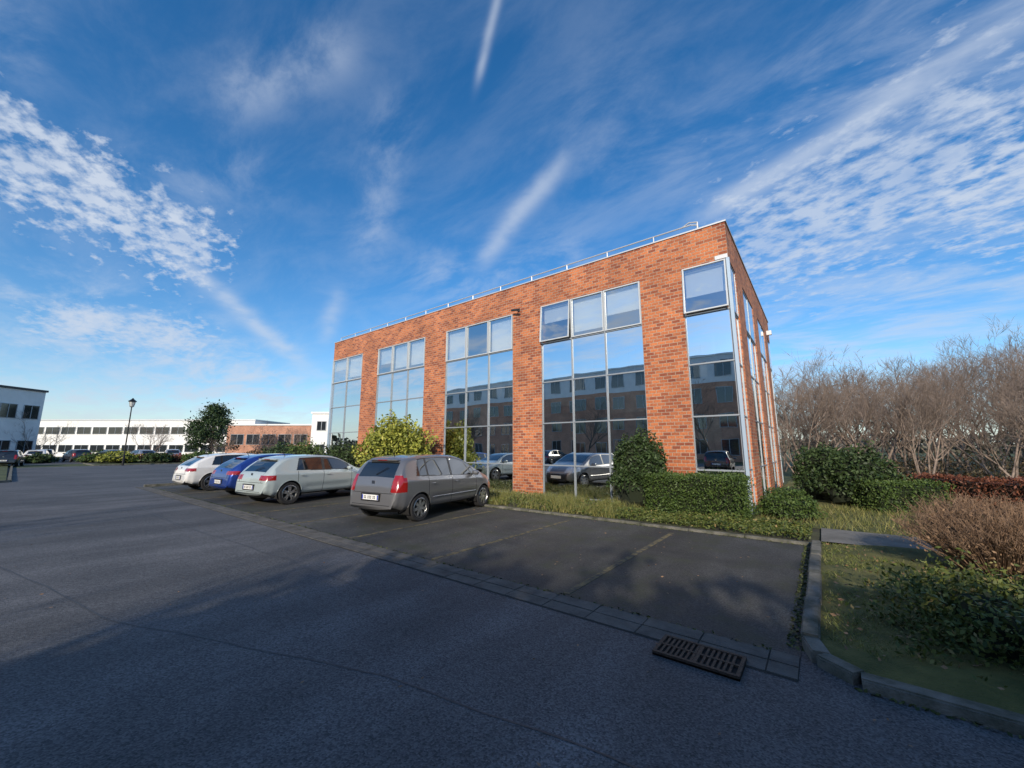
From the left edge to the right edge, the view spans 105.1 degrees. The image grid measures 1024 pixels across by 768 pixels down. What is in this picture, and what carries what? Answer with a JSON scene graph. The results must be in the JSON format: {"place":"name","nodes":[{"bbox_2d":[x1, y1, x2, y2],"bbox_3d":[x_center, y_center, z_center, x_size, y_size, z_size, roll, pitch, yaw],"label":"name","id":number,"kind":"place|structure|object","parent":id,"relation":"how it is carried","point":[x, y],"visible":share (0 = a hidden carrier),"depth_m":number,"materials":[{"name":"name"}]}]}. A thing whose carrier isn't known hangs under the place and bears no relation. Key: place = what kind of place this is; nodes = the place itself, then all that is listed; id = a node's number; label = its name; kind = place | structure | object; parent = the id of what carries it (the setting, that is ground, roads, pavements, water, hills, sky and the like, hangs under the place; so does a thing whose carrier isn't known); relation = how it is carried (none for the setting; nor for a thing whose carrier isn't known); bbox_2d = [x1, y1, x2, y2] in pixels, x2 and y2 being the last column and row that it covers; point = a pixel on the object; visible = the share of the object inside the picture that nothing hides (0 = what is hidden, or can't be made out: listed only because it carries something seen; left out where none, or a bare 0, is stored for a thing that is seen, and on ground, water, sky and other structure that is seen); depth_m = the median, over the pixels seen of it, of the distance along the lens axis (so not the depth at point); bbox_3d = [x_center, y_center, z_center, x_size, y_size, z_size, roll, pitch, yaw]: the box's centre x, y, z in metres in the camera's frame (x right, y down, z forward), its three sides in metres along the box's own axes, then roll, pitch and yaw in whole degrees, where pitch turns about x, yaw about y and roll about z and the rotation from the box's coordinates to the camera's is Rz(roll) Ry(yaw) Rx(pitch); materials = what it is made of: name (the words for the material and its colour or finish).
{"place":"outdoors","nodes":[
{"label":"outdoors","id":0,"kind":"place"},
{"bbox_2d":[8,457,144,464],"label":"car park","id":1,"kind":"structure","parent":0,"point":[66,462],"depth_m":42.13,"materials":[{"name":"grey asphalt"}]},
{"bbox_2d":[25,452,60,462],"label":"shrub","id":2,"kind":"object","parent":1,"relation":"on","point":[36,457],"visible":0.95,"depth_m":42.63,"materials":[{"name":"green plant"}]},
{"bbox_2d":[4,411,83,449],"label":"bare tree","id":3,"kind":"object","parent":1,"relation":"on","point":[45,441],"visible":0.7,"depth_m":50.31,"materials":[{"name":"brown plant"}]},
{"bbox_2d":[61,449,90,461],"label":"parked car","id":4,"kind":"object","parent":1,"relation":"on","point":[70,455],"visible":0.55,"depth_m":46.79,"materials":[{"name":"grey paint"}]},
{"bbox_2d":[73,449,116,462],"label":"shrub","id":5,"kind":"object","parent":1,"relation":"on","point":[87,458],"visible":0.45,"depth_m":43.84,"materials":[{"name":"green plant"}]},
{"bbox_2d":[89,448,142,462],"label":"shrub","id":6,"kind":"object","parent":1,"relation":"on","point":[112,457],"visible":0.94,"depth_m":42.80,"materials":[{"name":"green plant"}]},
{"bbox_2d":[119,421,177,451],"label":"bare tree","id":7,"kind":"object","parent":1,"relation":"on","point":[152,436],"visible":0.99,"depth_m":53.82,"materials":[{"name":"brown plant"}]},
{"bbox_2d":[179,399,244,452],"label":"evergreen tree","id":8,"kind":"object","parent":1,"relation":"on","point":[213,414],"visible":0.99,"depth_m":58.45,"materials":[{"name":"green plant"}]},
{"bbox_2d":[204,429,240,452],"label":"bare tree","id":9,"kind":"object","parent":1,"relation":"on","point":[232,440],"visible":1,"depth_m":56.81,"materials":[{"name":"brown plant"}]},
{"bbox_2d":[246,421,282,449],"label":"bare tree","id":10,"kind":"object","parent":1,"relation":"on","point":[271,439],"visible":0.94,"depth_m":60.88,"materials":[{"name":"brown plant"}]},
{"bbox_2d":[154,485,810,657],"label":"parking lot","id":11,"kind":"structure","parent":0,"point":[754,596],"depth_m":6.01,"materials":[{"name":"grey asphalt"}]},
{"bbox_2d":[172,452,249,490],"bbox_3d":[-11.608,3.668,16.947,2.118,1.504,4.450,-7,-11,35],"label":"parked car","id":12,"kind":"object","parent":11,"relation":"on","point":[195,471],"visible":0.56,"depth_m":15.21,"materials":[{"name":"white paint"}]},
{"bbox_2d":[209,453,295,493],"bbox_3d":[-8.740,3.370,15.121,2.118,1.504,4.449,-6,-11,33],"label":"parked car","id":13,"kind":"object","parent":11,"relation":"on","point":[225,475],"visible":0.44,"depth_m":13.37,"materials":[{"name":"blue paint"}]},
{"bbox_2d":[235,451,360,503],"bbox_3d":[-6.674,3.033,13.164,2.079,1.539,4.059,-5,-11,29],"label":"parked car","id":14,"kind":"object","parent":11,"relation":"on","point":[285,479],"visible":0.9,"depth_m":11.89,"materials":[{"name":"grey paint"}]},
{"bbox_2d":[350,451,489,520],"bbox_3d":[-2.169,2.582,10.524,2.054,1.579,4.057,-5,-11,29],"label":"parked car","id":15,"kind":"object","parent":11,"relation":"on","point":[413,487],"visible":1,"depth_m":9.13,"materials":[{"name":"grey paint"}]},
{"bbox_2d":[169,487,673,593],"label":"parking bay lines","id":16,"kind":"object","parent":11,"relation":"on","point":[590,579],"visible":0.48,"depth_m":6.96,"materials":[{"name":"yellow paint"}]},
{"bbox_2d":[152,487,1023,738],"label":"kerb moss","id":17,"kind":"object","parent":11,"relation":"on","point":[798,616],"visible":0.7,"depth_m":4.23,"materials":[{"name":"green plant"}]},
{"bbox_2d":[0,464,1023,767],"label":"road","id":18,"kind":"structure","parent":0,"point":[80,686],"depth_m":2.87,"materials":[{"name":"grey asphalt"}]},
{"bbox_2d":[121,398,136,465],"bbox_3d":[-37.000,4.562,37.758,0.572,6.460,0.660,-7,-12,37],"label":"street lamp","id":19,"kind":"object","parent":18,"relation":"on","point":[132,401],"visible":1,"depth_m":37.87,"materials":[{"name":"black metal"}]},
{"bbox_2d":[78,484,377,595],"bbox_3d":[-10.892,3.512,11.312,23.389,0.001,0.241,-7,-12,36],"label":"tar seam","id":20,"kind":"object","parent":18,"relation":"on","point":[260,551],"visible":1,"depth_m":6.07,"materials":[{"name":"black asphalt"}]},
{"bbox_2d":[0,567,637,767],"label":"tar seam","id":21,"kind":"object","parent":18,"relation":"on","point":[568,740],"visible":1,"depth_m":2.83,"materials":[{"name":"black asphalt"}]},
{"bbox_2d":[652,634,746,681],"bbox_3d":[1.488,2.163,3.121,0.620,0.036,0.350,-7,-12,37],"label":"drain grate","id":22,"kind":"object","parent":18,"relation":"on","point":[723,663],"visible":1,"depth_m":3.09,"materials":[{"name":"black metal"}]},
{"bbox_2d":[0,0,1023,446],"label":"sky","id":23,"kind":"structure","parent":0,"point":[200,200],"materials":[{"name":"blue"}]},
{"bbox_2d":[8,449,1021,681],"bbox_3d":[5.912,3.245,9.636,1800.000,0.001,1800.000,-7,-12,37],"label":"ground","id":24,"kind":"structure","parent":0,"point":[787,475],"depth_m":37.41,"materials":[{"name":"green plant"}]},
{"bbox_2d":[0,449,26,466],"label":"parked car","id":25,"kind":"object","parent":24,"relation":"on","point":[15,458],"visible":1,"depth_m":34.43,"materials":[{"name":"black paint"}]},
{"bbox_2d":[0,387,45,449],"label":"walls","id":26,"kind":"structure","parent":24,"relation":"on","point":[21,399],"depth_m":47.76,"materials":[{"name":"white paint"}]},
{"bbox_2d":[0,403,38,453],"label":"windows","id":27,"kind":"structure","parent":26,"relation":"attached to","point":[11,414],"depth_m":47.64,"materials":[{"name":"grey glass"}]},
{"bbox_2d":[0,403,39,452],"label":"window frames","id":28,"kind":"structure","parent":26,"relation":"attached to","point":[21,418],"depth_m":47.51,"materials":[{"name":"silver metal"}]},
{"bbox_2d":[138,452,174,462],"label":"shrub","id":29,"kind":"object","parent":24,"relation":"on","point":[156,457],"visible":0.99,"depth_m":43.52,"materials":[{"name":"green plant"}]},
{"bbox_2d":[36,421,281,456],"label":"walls","id":30,"kind":"structure","parent":24,"relation":"on","point":[98,439],"depth_m":77.34,"materials":[{"name":"white paint"}]},
{"bbox_2d":[42,427,214,451],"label":"window frames","id":31,"kind":"structure","parent":30,"relation":"attached to","point":[108,432],"depth_m":77.37,"materials":[{"name":"silver metal"}]},
{"bbox_2d":[35,427,227,451],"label":"windows","id":32,"kind":"structure","parent":30,"relation":"attached to","point":[86,430],"depth_m":77.41,"materials":[{"name":"grey glass"}]},
{"bbox_2d":[41,419,289,423],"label":"roof edge","id":33,"kind":"object","parent":30,"relation":"on","point":[149,420],"visible":0.36,"depth_m":77.73,"materials":[{"name":"silver metal"}]},
{"bbox_2d":[180,450,213,461],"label":"shrub","id":34,"kind":"object","parent":24,"relation":"on","point":[186,457],"visible":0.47,"depth_m":44.39,"materials":[{"name":"green plant"}]},
{"bbox_2d":[225,425,311,452],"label":"walls","id":35,"kind":"structure","parent":24,"relation":"on","point":[245,430],"depth_m":69.55,"materials":[{"name":"red brick"}]},
{"bbox_2d":[231,435,306,443],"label":"windows","id":36,"kind":"structure","parent":35,"relation":"attached to","point":[240,438],"depth_m":69.32,"materials":[{"name":"grey glass"}]},
{"bbox_2d":[231,434,306,444],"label":"window frames","id":37,"kind":"structure","parent":35,"relation":"attached to","point":[262,438],"depth_m":69.37,"materials":[{"name":"silver metal"}]},
{"bbox_2d":[282,428,310,444],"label":"bare tree","id":38,"kind":"object","parent":24,"relation":"on","point":[299,436],"visible":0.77,"depth_m":57.46,"materials":[{"name":"brown plant"}]},
{"bbox_2d":[285,436,324,454],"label":"dark bush","id":39,"kind":"object","parent":24,"relation":"on","point":[308,449],"visible":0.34,"depth_m":20.42,"materials":[{"name":"green plant"}]},
{"bbox_2d":[310,412,328,452],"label":"white annexe","id":40,"kind":"structure","parent":24,"relation":"on","point":[319,429],"depth_m":54.69,"materials":[{"name":"white paint"}]},
{"bbox_2d":[326,361,333,453],"bbox_3d":[-10.653,1.966,22.906,0.080,6.799,0.080,-7,-12,37],"label":"corner post","id":41,"kind":"object","parent":24,"relation":"on","point":[330,409],"visible":0.64,"depth_m":22.95,"materials":[{"name":"silver metal"}]},
{"bbox_2d":[136,487,800,681],"bbox_3d":[-6.830,3.275,9.863,22.800,0.001,0.440,-7,-12,37],"label":"channel bedding","id":42,"kind":"object","parent":24,"relation":"on","point":[765,671],"visible":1,"depth_m":4.02,"materials":[{"name":"grey concrete"}]},
{"bbox_2d":[137,487,799,679],"bbox_3d":[-6.792,3.278,9.829,22.688,0.036,0.385,-7,-12,37],"label":"drainage channel","id":43,"kind":"object","parent":42,"relation":"on","point":[783,664],"visible":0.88,"depth_m":4.29,"materials":[{"name":"concrete"}]},
{"bbox_2d":[334,221,782,509],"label":"brick walls","id":44,"kind":"structure","parent":24,"relation":"on","point":[654,269],"depth_m":13.71,"materials":[{"name":"orange brick"}]},
{"bbox_2d":[335,219,767,342],"bbox_3d":[1.090,-2.786,21.670,21.060,0.040,11.360,-7,-12,37],"label":"coping","id":45,"kind":"object","parent":44,"relation":"on","point":[589,263],"visible":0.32,"depth_m":13.84,"materials":[{"name":"silver metal"}]},
{"bbox_2d":[341,221,698,339],"bbox_3d":[0.822,-2.825,21.637,19.924,0.707,10.690,-7,-12,37],"label":"roof guard rail","id":46,"kind":"object","parent":45,"relation":"on","point":[685,226],"visible":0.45,"depth_m":14.36,"materials":[{"name":"silver metal"}]},
{"bbox_2d":[328,258,783,506],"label":"window frames","id":47,"kind":"structure","parent":44,"relation":"attached to","point":[604,330],"depth_m":13.41,"materials":[{"name":"silver metal"}]},
{"bbox_2d":[329,267,782,507],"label":"glazing","id":48,"kind":"structure","parent":47,"relation":"in","point":[718,444],"depth_m":13.39,"materials":[{"name":"blue glass"}]},
{"bbox_2d":[569,262,725,331],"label":"blinds","id":49,"kind":"object","parent":47,"relation":"attached to","point":[709,279],"visible":0.19,"depth_m":12.59,"materials":[{"name":"white fabric"}]},
{"bbox_2d":[546,274,726,341],"bbox_3d":[1.090,1.661,20.944,20.400,6.810,10.660,-7,-12,37],"label":"interior","id":50,"kind":"object","parent":24,"relation":"on","point":[692,304],"visible":0.01,"depth_m":14.84,"materials":[{"name":"grey"}]},
{"bbox_2d":[459,492,820,541],"bbox_3d":[-2.879,4.006,14.621,22.730,0.051,2.790,-7,-12,37],"label":"planting bed","id":51,"kind":"object","parent":24,"relation":"on","point":[816,534],"visible":0.06,"depth_m":7.96,"materials":[{"name":"soil"}]},
{"bbox_2d":[321,437,358,466],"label":"dark bush","id":52,"kind":"object","parent":51,"relation":"on","point":[343,452],"visible":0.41,"depth_m":18.75,"materials":[{"name":"green plant"}]},
{"bbox_2d":[351,408,438,466],"bbox_3d":[-5.128,2.652,16.691,5.386,3.291,2.526,-7,-12,37],"label":"yellow shrub","id":53,"kind":"object","parent":51,"relation":"on","point":[400,439],"visible":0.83,"depth_m":15.97,"materials":[{"name":"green plant"}]},
{"bbox_2d":[463,488,639,516],"bbox_3d":[-0.750,3.615,12.785,9.656,0.217,2.456,-7,-12,37],"label":"groundcover","id":54,"kind":"object","parent":51,"relation":"on","point":[546,504],"visible":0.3,"depth_m":10.90,"materials":[{"name":"green plant"}]},
{"bbox_2d":[470,486,644,517],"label":"tall grass","id":55,"kind":"structure","parent":51,"relation":"on","point":[594,512],"depth_m":10.76,"materials":[{"name":"green plant"}]},
{"bbox_2d":[603,425,671,506],"bbox_3d":[3.398,2.276,10.823,1.903,2.293,1.417,-7,-12,37],"label":"round bush","id":56,"kind":"object","parent":51,"relation":"on","point":[635,460],"visible":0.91,"depth_m":10.46,"materials":[{"name":"green plant"}]},
{"bbox_2d":[641,469,757,519],"bbox_3d":[4.536,2.682,9.709,2.578,1.133,1.222,-7,-12,37],"label":"clipped hedge","id":57,"kind":"object","parent":51,"relation":"on","point":[704,494],"visible":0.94,"depth_m":9.33,"materials":[{"name":"green plant"}]},
{"bbox_2d":[606,506,812,539],"bbox_3d":[4.130,2.913,8.526,3.862,0.269,1.564,-7,-12,37],"label":"groundcover","id":58,"kind":"object","parent":51,"relation":"on","point":[722,521],"visible":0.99,"depth_m":8.17,"materials":[{"name":"green plant"}]},
{"bbox_2d":[753,486,830,520],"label":"bush","id":59,"kind":"object","parent":51,"relation":"on","point":[795,504],"visible":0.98,"depth_m":8.89,"materials":[{"name":"green plant"}]},
{"bbox_2d":[451,501,1023,736],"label":"kerb","id":60,"kind":"structure","parent":24,"relation":"on","point":[825,659],"depth_m":2.80,"materials":[{"name":"concrete"}]},
{"bbox_2d":[726,257,753,513],"bbox_3d":[5.910,-0.108,10.198,0.080,6.799,0.080,-7,-12,37],"label":"corner post","id":61,"kind":"object","parent":24,"relation":"on","point":[745,446],"visible":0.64,"depth_m":10.19,"materials":[{"name":"silver metal"}]},
{"bbox_2d":[777,373,817,467],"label":"bare tree","id":62,"kind":"object","parent":24,"relation":"on","point":[789,424],"visible":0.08,"depth_m":33.37,"materials":[{"name":"brown plant"}]},
{"bbox_2d":[774,384,846,471],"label":"bare tree","id":63,"kind":"object","parent":24,"relation":"on","point":[785,468],"visible":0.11,"depth_m":27.16,"materials":[{"name":"brown plant"}]},
{"bbox_2d":[777,345,865,473],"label":"bare tree","id":64,"kind":"object","parent":24,"relation":"on","point":[813,420],"visible":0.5,"depth_m":18.69,"materials":[{"name":"brown plant"}]},
{"bbox_2d":[776,366,876,452],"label":"bare tree","id":65,"kind":"object","parent":24,"relation":"on","point":[779,416],"visible":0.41,"depth_m":21.99,"materials":[{"name":"brown plant"}]},
{"bbox_2d":[775,375,895,450],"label":"bare tree","id":66,"kind":"object","parent":24,"relation":"on","point":[829,407],"visible":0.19,"depth_m":27.36,"materials":[{"name":"brown plant"}]},
{"bbox_2d":[775,348,896,449],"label":"bare tree","id":67,"kind":"object","parent":24,"relation":"on","point":[841,371],"visible":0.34,"depth_m":27.68,"materials":[{"name":"brown plant"}]},
{"bbox_2d":[772,353,907,463],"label":"bare tree","id":68,"kind":"object","parent":24,"relation":"on","point":[790,423],"visible":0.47,"depth_m":21.85,"materials":[{"name":"brown plant"}]},
{"bbox_2d":[791,372,926,458],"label":"bare tree","id":69,"kind":"object","parent":24,"relation":"on","point":[884,423],"visible":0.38,"depth_m":23.25,"materials":[{"name":"brown plant"}]},
{"bbox_2d":[782,363,943,469],"bbox_3d":[17.618,1.985,19.453,6.143,5.762,6.573,-11,-14,38],"label":"bare tree","id":70,"kind":"object","parent":24,"relation":"on","point":[853,441],"visible":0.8,"depth_m":18.78,"materials":[{"name":"brown plant"}]},
{"bbox_2d":[784,346,970,460],"bbox_3d":[31.097,1.596,33.609,9.266,11.208,12.073,6,-11,-35],"label":"bare tree","id":71,"kind":"object","parent":24,"relation":"on","point":[806,370],"visible":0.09,"depth_m":34.62,"materials":[{"name":"brown plant"}]},
{"bbox_2d":[809,354,948,472],"bbox_3d":[25.951,2.272,28.917,7.418,8.339,8.514,-5,-11,29],"label":"bare tree","id":72,"kind":"object","parent":24,"relation":"on","point":[894,453],"visible":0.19,"depth_m":26.78,"materials":[{"name":"brown plant"}]},
{"bbox_2d":[780,430,1021,453],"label":"distant tree line","id":73,"kind":"object","parent":24,"relation":"on","point":[955,450],"visible":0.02,"depth_m":129.75,"materials":[{"name":"brown plant"}]},
{"bbox_2d":[790,450,1023,481],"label":"undergrowth","id":74,"kind":"object","parent":24,"relation":"on","point":[977,471],"visible":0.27,"depth_m":22.40,"materials":[{"name":"brown plant"}]},
{"bbox_2d":[840,359,979,474],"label":"bare tree","id":75,"kind":"object","parent":24,"relation":"on","point":[934,446],"visible":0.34,"depth_m":22.43,"materials":[{"name":"brown plant"}]},
{"bbox_2d":[841,365,985,477],"bbox_3d":[23.615,2.301,23.715,5.200,6.539,6.466,4,-10,-21],"label":"bare tree","id":76,"kind":"object","parent":24,"relation":"on","point":[903,453],"visible":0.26,"depth_m":22.46,"materials":[{"name":"brown plant"}]},
{"bbox_2d":[840,348,1000,453],"bbox_3d":[36.008,2.320,33.635,11.285,9.743,10.355,1,-8,-13],"label":"bare tree","id":77,"kind":"object","parent":24,"relation":"on","point":[932,448],"visible":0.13,"depth_m":33.38,"materials":[{"name":"brown plant"}]},
{"bbox_2d":[832,334,1013,471],"bbox_3d":[27.077,1.504,26.815,7.338,9.129,9.673,4,-10,-24],"label":"bare tree","id":78,"kind":"object","parent":24,"relation":"on","point":[975,368],"visible":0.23,"depth_m":25.54,"materials":[{"name":"brown plant"}]},
{"bbox_2d":[877,351,1010,474],"bbox_3d":[18.897,1.562,17.101,5.830,5.854,3.840,8,-12,-40],"label":"bare tree","id":79,"kind":"object","parent":24,"relation":"on","point":[912,430],"visible":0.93,"depth_m":16.80,"materials":[{"name":"brown plant"}]},
{"bbox_2d":[867,325,1023,482],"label":"bare tree","id":80,"kind":"object","parent":24,"relation":"on","point":[1015,471],"visible":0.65,"depth_m":18.06,"materials":[{"name":"brown plant"}]},
{"bbox_2d":[875,335,1023,472],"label":"bare tree","id":81,"kind":"object","parent":24,"relation":"on","point":[960,446],"visible":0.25,"depth_m":26.89,"materials":[{"name":"brown plant"}]},
{"bbox_2d":[892,332,1015,465],"bbox_3d":[39.645,1.565,33.571,9.299,11.269,7.886,-2,-9,10],"label":"bare tree","id":82,"kind":"object","parent":24,"relation":"on","point":[954,404],"visible":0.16,"depth_m":33.95,"materials":[{"name":"brown plant"}]},
{"bbox_2d":[894,372,1023,477],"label":"bare tree","id":83,"kind":"object","parent":24,"relation":"on","point":[1015,422],"visible":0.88,"depth_m":16.37,"materials":[{"name":"brown plant"}]},
{"bbox_2d":[910,341,1023,477],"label":"bare tree","id":84,"kind":"object","parent":24,"relation":"on","point":[1004,458],"visible":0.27,"depth_m":22.16,"materials":[{"name":"brown plant"}]},
{"bbox_2d":[924,336,1023,471],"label":"bare tree","id":85,"kind":"object","parent":24,"relation":"on","point":[1021,455],"visible":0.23,"depth_m":27.95,"materials":[{"name":"brown plant"}]},
{"bbox_2d":[933,316,1021,410],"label":"bare tree","id":86,"kind":"object","parent":24,"relation":"on","point":[979,346],"visible":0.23,"depth_m":36.91,"materials":[{"name":"brown plant"}]},
{"bbox_2d":[964,347,1023,448],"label":"bare tree","id":87,"kind":"object","parent":24,"relation":"on","point":[999,376],"visible":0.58,"depth_m":21.96,"materials":[{"name":"brown plant"}]},
{"bbox_2d":[970,352,1023,459],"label":"bare tree","id":88,"kind":"object","parent":24,"relation":"on","point":[1005,447],"visible":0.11,"depth_m":32.72,"materials":[{"name":"brown plant"}]},
{"bbox_2d":[970,334,1023,381],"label":"bare tree","id":89,"kind":"object","parent":24,"relation":"on","point":[995,356],"visible":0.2,"depth_m":34.61,"materials":[{"name":"brown plant"}]},
{"bbox_2d":[973,343,1023,418],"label":"bare tree","id":90,"kind":"object","parent":24,"relation":"on","point":[1019,351],"visible":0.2,"depth_m":27.20,"materials":[{"name":"brown plant"}]},
{"bbox_2d":[984,356,1023,398],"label":"bare tree","id":91,"kind":"object","parent":24,"relation":"on","point":[1007,385],"visible":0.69,"depth_m":18.92,"materials":[{"name":"brown plant"}]},
{"bbox_2d":[752,479,1003,536],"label":"side lawn","id":92,"kind":"structure","parent":0,"point":[820,502],"depth_m":8.83,"materials":[{"name":"green plant"}]},
{"bbox_2d":[790,441,844,500],"bbox_3d":[9.957,2.751,12.411,1.915,1.869,1.791,-7,-12,37],"label":"dark bush","id":93,"kind":"object","parent":92,"relation":"on","point":[811,458],"visible":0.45,"depth_m":12.39,"materials":[{"name":"green plant"}]},
{"bbox_2d":[806,439,912,505],"bbox_3d":[9.742,2.506,11.038,2.120,1.910,2.093,5,-10,-27],"label":"dark bush","id":94,"kind":"object","parent":92,"relation":"on","point":[835,484],"visible":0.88,"depth_m":10.79,"materials":[{"name":"green plant"}]},
{"bbox_2d":[848,476,955,513],"bbox_3d":[9.985,2.846,10.084,2.138,0.931,1.071,0,-9,2],"label":"clipped hedge","id":95,"kind":"object","parent":92,"relation":"on","point":[883,496],"visible":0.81,"depth_m":9.76,"materials":[{"name":"green plant"}]},
{"bbox_2d":[898,471,1023,514],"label":"copper hedge","id":96,"kind":"object","parent":92,"relation":"on","point":[986,485],"visible":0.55,"depth_m":9.79,"materials":[{"name":"brown plant"}]},
{"bbox_2d":[821,528,946,550],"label":"garden path","id":97,"kind":"structure","parent":0,"point":[846,536],"depth_m":6.81,"materials":[{"name":"grey concrete"}]},
{"bbox_2d":[821,541,1023,714],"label":"lawn","id":98,"kind":"structure","parent":0,"point":[956,681],"depth_m":3.19,"materials":[{"name":"green plant"}]},
{"bbox_2d":[825,541,1023,689],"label":"fallen leaves","id":99,"kind":"object","parent":98,"relation":"on","point":[879,659],"visible":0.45,"depth_m":3.66,"materials":[{"name":"brown plant"}]},
{"bbox_2d":[845,545,1023,687],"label":"spreading shrub","id":100,"kind":"object","parent":98,"relation":"on","point":[988,624],"visible":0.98,"depth_m":3.15,"materials":[{"name":"green plant"}]},
{"bbox_2d":[887,488,1023,579],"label":"dry shrub","id":101,"kind":"object","parent":98,"relation":"on","point":[985,535],"visible":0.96,"depth_m":4.84,"materials":[{"name":"brown plant"}]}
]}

